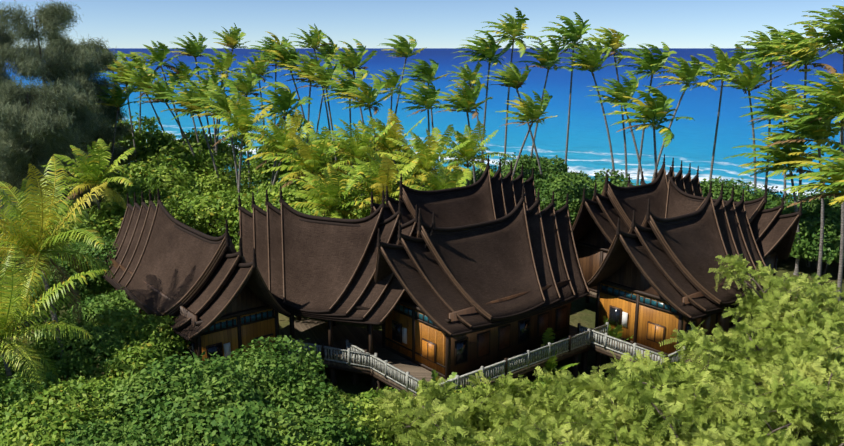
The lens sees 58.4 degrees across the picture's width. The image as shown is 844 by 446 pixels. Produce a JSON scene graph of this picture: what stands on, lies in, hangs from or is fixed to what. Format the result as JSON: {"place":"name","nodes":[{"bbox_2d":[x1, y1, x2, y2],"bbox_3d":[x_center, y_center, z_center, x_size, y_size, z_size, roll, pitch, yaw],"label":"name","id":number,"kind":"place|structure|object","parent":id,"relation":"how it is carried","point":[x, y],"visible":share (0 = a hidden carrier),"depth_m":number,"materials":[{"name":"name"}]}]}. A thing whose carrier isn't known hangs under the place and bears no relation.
{"place":"outdoors","nodes":[
{"label":"outdoors","id":0,"kind":"place"},
{"bbox_2d":[0,168,843,440],"bbox_3d":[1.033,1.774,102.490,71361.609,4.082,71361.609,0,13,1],"label":"ground","id":1,"kind":"structure","parent":0,"point":[582,312],"depth_m":65.86,"materials":[{"name":"green plant"}]},
{"bbox_2d":[0,156,114,390],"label":"palms","id":2,"kind":"object","parent":1,"relation":"on","point":[39,239],"visible":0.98,"depth_m":44.87,"materials":[{"name":"green plant"}]},
{"bbox_2d":[0,0,138,243],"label":"ironwood trees","id":3,"kind":"object","parent":1,"relation":"on","point":[61,112],"visible":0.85,"depth_m":87.95,"materials":[{"name":"green plant"}]},
{"bbox_2d":[0,234,398,445],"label":"bushes","id":4,"kind":"object","parent":1,"relation":"on","point":[132,390],"visible":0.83,"depth_m":39.45,"materials":[{"name":"green plant"}]},
{"bbox_2d":[110,259,302,376],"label":"house","id":5,"kind":"structure","parent":1,"relation":"on","point":[247,317],"depth_m":49.78,"materials":[{"name":"brown wood"}]},
{"bbox_2d":[104,206,289,340],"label":"pavilion roof","id":6,"kind":"structure","parent":5,"relation":"on","point":[174,263],"depth_m":52.51,"materials":[{"name":"brown wood"}]},
{"bbox_2d":[102,189,290,340],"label":"roof trim","id":7,"kind":"structure","parent":6,"relation":"attached to","point":[224,240],"depth_m":50.89,"materials":[{"name":"brown wood"}]},
{"bbox_2d":[72,154,354,213],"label":"pandanus trees","id":8,"kind":"object","parent":1,"relation":"on","point":[174,199],"depth_m":81.34,"materials":[{"name":"green plant"}]},
{"bbox_2d":[0,112,456,319],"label":"bushes","id":9,"kind":"object","parent":1,"relation":"on","point":[175,166],"visible":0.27,"depth_m":88.48,"materials":[{"name":"green plant"}]},
{"bbox_2d":[43,93,511,235],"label":"palms","id":10,"kind":"object","parent":1,"relation":"on","point":[332,192],"visible":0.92,"depth_m":74.48,"materials":[{"name":"green plant"}]},
{"bbox_2d":[279,295,381,391],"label":"house","id":11,"kind":"structure","parent":1,"relation":"on","point":[329,338],"depth_m":54.36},
{"bbox_2d":[241,203,433,323],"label":"hall roof","id":12,"kind":"structure","parent":11,"relation":"on","point":[321,261],"depth_m":52.63,"materials":[{"name":"brown wood"}]},
{"bbox_2d":[238,187,435,324],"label":"roof trim","id":13,"kind":"structure","parent":12,"relation":"attached to","point":[314,314],"depth_m":51.82,"materials":[{"name":"brown wood"}]},
{"bbox_2d":[94,8,780,232],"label":"palm trees","id":14,"kind":"object","parent":1,"relation":"on","point":[653,110],"visible":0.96,"depth_m":103.11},
{"bbox_2d":[346,279,608,399],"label":"house","id":15,"kind":"structure","parent":1,"relation":"on","point":[415,347],"depth_m":51.40,"materials":[{"name":"brown wood"}]},
{"bbox_2d":[375,204,587,336],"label":"pavilion roof","id":16,"kind":"structure","parent":15,"relation":"on","point":[485,266],"depth_m":52.04,"materials":[{"name":"brown wood"}]},
{"bbox_2d":[374,185,589,337],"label":"roof trim","id":17,"kind":"structure","parent":16,"relation":"attached to","point":[530,312],"depth_m":51.42,"materials":[{"name":"brown wood"}]},
{"bbox_2d":[325,360,700,445],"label":"shrubs","id":18,"kind":"object","parent":1,"relation":"on","point":[368,396],"visible":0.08,"depth_m":46.18,"materials":[{"name":"green plant"}]},
{"bbox_2d":[431,316,633,388],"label":"plants","id":19,"kind":"object","parent":1,"relation":"on","point":[616,331],"visible":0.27,"depth_m":53.52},
{"bbox_2d":[309,254,843,445],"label":"bushes","id":20,"kind":"object","parent":1,"relation":"on","point":[781,374],"visible":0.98,"depth_m":39.59,"materials":[{"name":"green plant"}]},
{"bbox_2d":[570,223,610,308],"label":"house","id":21,"kind":"structure","parent":1,"relation":"on","point":[593,244],"depth_m":66.63,"materials":[{"name":"brown wood"}]},
{"bbox_2d":[572,171,701,243],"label":"pavilion roof","id":22,"kind":"structure","parent":21,"relation":"on","point":[637,201],"depth_m":65.66,"materials":[{"name":"brown wood"}]},
{"bbox_2d":[572,154,702,242],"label":"roof trim","id":23,"kind":"structure","parent":22,"relation":"attached to","point":[630,188],"depth_m":65.06,"materials":[{"name":"brown wood"}]},
{"bbox_2d":[452,152,843,273],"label":"shore trees","id":24,"kind":"object","parent":1,"relation":"on","point":[559,179],"visible":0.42,"depth_m":89.12,"materials":[{"name":"green plant"}]},
{"bbox_2d":[577,258,756,370],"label":"house","id":25,"kind":"structure","parent":1,"relation":"on","point":[630,300],"depth_m":54.23,"materials":[{"name":"brown wood"}]},
{"bbox_2d":[587,199,763,319],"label":"pavilion roof","id":26,"kind":"structure","parent":25,"relation":"on","point":[696,246],"depth_m":54.17,"materials":[{"name":"brown wood"}]},
{"bbox_2d":[586,181,768,319],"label":"roof trim","id":27,"kind":"structure","parent":26,"relation":"attached to","point":[676,219],"depth_m":53.11,"materials":[{"name":"brown wood"}]},
{"bbox_2d":[753,251,777,321],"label":"house","id":28,"kind":"structure","parent":1,"relation":"on","point":[771,259],"depth_m":64.34,"materials":[{"name":"brown wood"}]},
{"bbox_2d":[667,180,799,259],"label":"pavilion roof","id":29,"kind":"structure","parent":28,"relation":"on","point":[679,204],"depth_m":61.94,"materials":[{"name":"brown wood"}]},
{"bbox_2d":[627,166,801,257],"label":"roof trim","id":30,"kind":"structure","parent":29,"relation":"attached to","point":[762,200],"depth_m":61.94,"materials":[{"name":"brown wood"}]},
{"bbox_2d":[724,5,843,300],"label":"palms","id":31,"kind":"object","parent":1,"relation":"on","point":[814,124],"visible":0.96,"depth_m":75.93,"materials":[{"name":"green plant"}]},
{"bbox_2d":[0,0,843,47],"label":"sky","id":32,"kind":"structure","parent":0,"point":[124,23],"materials":[{"name":"blue"}]},
{"bbox_2d":[2,48,842,200],"bbox_3d":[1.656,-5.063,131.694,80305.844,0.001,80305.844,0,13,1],"label":"sea water","id":33,"kind":"structure","parent":0,"point":[589,153],"depth_m":297.82,"materials":[{"name":"blue liquid"}]},
{"bbox_2d":[372,169,535,230],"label":"pavilion roof","id":34,"kind":"structure","parent":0,"point":[474,205],"depth_m":65.08,"materials":[{"name":"brown wood"}]},
{"bbox_2d":[370,155,536,224],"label":"roof trim","id":35,"kind":"structure","parent":34,"relation":"attached to","point":[403,188],"depth_m":65.18,"materials":[{"name":"brown wood"}]}
]}

